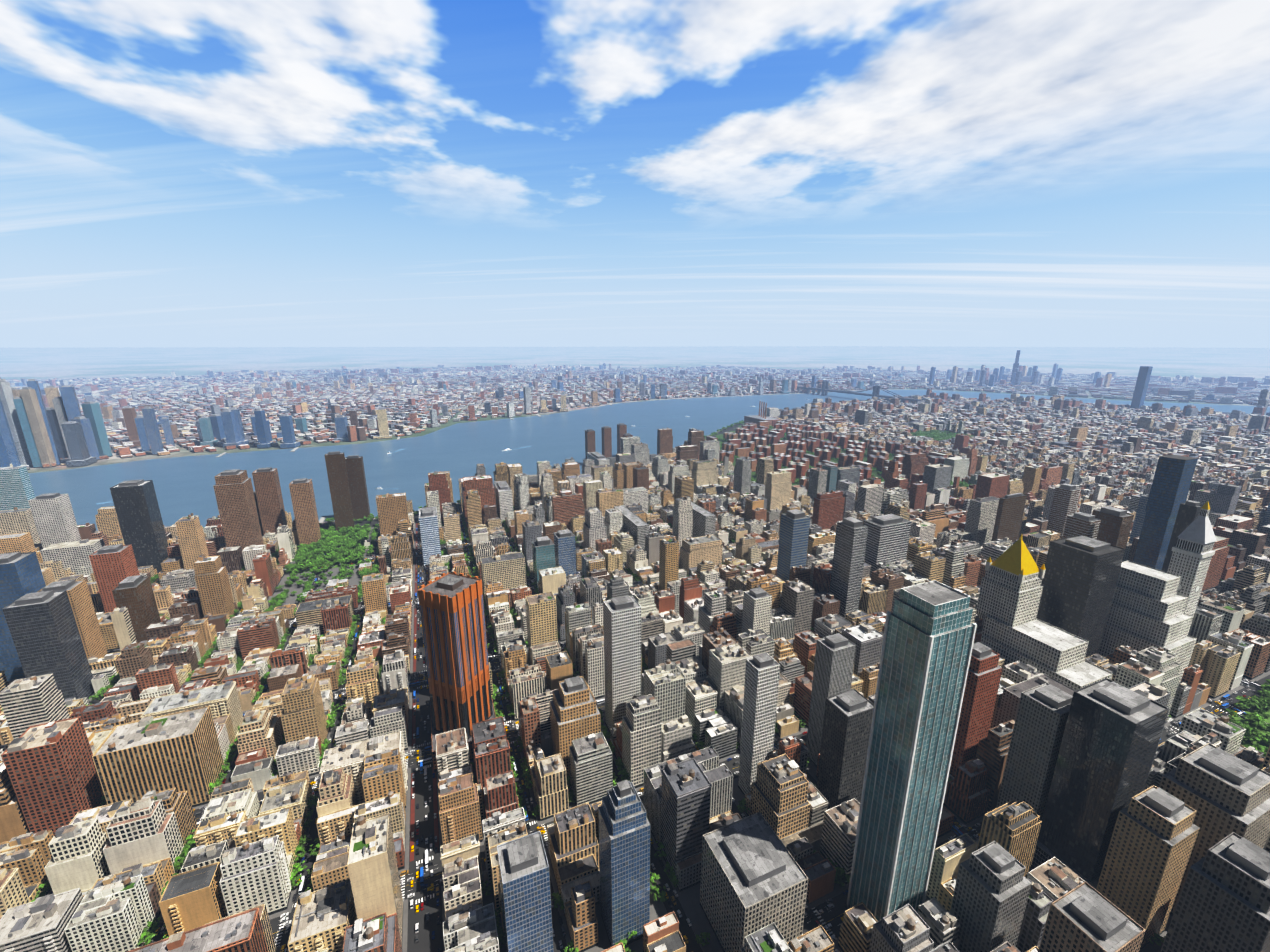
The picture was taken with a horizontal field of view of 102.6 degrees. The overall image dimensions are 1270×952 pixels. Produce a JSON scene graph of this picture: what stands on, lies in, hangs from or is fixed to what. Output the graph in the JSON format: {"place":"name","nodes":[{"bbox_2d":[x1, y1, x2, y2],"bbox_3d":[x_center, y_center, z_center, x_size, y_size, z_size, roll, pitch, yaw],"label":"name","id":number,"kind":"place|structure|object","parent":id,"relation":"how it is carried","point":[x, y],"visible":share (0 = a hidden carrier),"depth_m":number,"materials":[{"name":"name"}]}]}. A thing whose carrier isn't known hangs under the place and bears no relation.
{"place":"outdoors","nodes":[
{"label":"outdoors","id":0,"kind":"place"},
{"bbox_2d":[0,346,1269,522],"bbox_3d":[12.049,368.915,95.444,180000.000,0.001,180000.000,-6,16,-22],"label":"ground","id":1,"kind":"structure","parent":0,"point":[132,362],"depth_m":12504.69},
{"bbox_2d":[0,350,1269,469],"bbox_3d":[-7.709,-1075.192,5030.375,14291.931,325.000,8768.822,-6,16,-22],"label":"city","id":2,"kind":"object","parent":1,"relation":"on","point":[49,422],"visible":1,"depth_m":3607.88,"materials":[{"name":"concrete"}]},
{"bbox_2d":[0,0,1269,347],"label":"sky","id":3,"kind":"structure","parent":0,"point":[174,173],"materials":[{"name":"blue"}]},
{"bbox_2d":[28,389,1269,529],"bbox_3d":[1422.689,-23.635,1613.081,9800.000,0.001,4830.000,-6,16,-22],"label":"river","id":4,"kind":"structure","parent":0,"point":[183,486],"depth_m":1802.72,"materials":[{"name":"liquid"}]},
{"bbox_2d":[96,396,808,522],"bbox_3d":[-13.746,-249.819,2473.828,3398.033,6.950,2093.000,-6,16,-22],"label":"boats","id":5,"kind":"object","parent":4,"relation":"on","point":[322,519],"visible":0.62,"depth_m":1880.22,"materials":[{"name":"metal"}]},
{"bbox_2d":[107,412,1269,951],"bbox_3d":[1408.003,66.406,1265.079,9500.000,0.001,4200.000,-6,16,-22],"label":"manhattan streets","id":6,"kind":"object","parent":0,"point":[423,794],"depth_m":417.81,"materials":[{"name":"grey asphalt"}]},
{"bbox_2d":[0,389,1269,951],"bbox_3d":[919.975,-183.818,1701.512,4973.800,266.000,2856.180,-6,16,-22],"label":"city","id":7,"kind":"object","parent":6,"relation":"on","point":[1028,641],"visible":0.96,"depth_m":467.98,"materials":[{"name":"concrete"}]},
{"bbox_2d":[2,400,1269,951],"bbox_3d":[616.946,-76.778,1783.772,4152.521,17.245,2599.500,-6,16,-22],"label":"trees","id":8,"kind":"object","parent":7,"relation":"on","point":[358,538],"visible":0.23,"depth_m":569.94,"materials":[{"name":"green plant"}]},
{"bbox_2d":[51,505,1265,951],"bbox_3d":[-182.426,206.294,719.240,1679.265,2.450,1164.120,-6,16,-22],"label":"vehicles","id":9,"kind":"object","parent":6,"relation":"on","point":[541,829],"visible":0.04,"depth_m":455.24,"materials":[{"name":"metal"}]},
{"bbox_2d":[199,523,1248,951],"bbox_3d":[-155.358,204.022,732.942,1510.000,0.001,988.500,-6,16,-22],"label":"road paint","id":10,"kind":"object","parent":6,"relation":"on","point":[435,807],"visible":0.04,"depth_m":443.74,"materials":[{"name":"paint"}]},
{"bbox_2d":[290,423,1269,756],"bbox_3d":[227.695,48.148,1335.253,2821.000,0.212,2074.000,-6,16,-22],"label":"park lawns","id":11,"kind":"structure","parent":6,"relation":"on","point":[1240,719],"depth_m":917.53,"materials":[{"name":"plant"}]}
]}

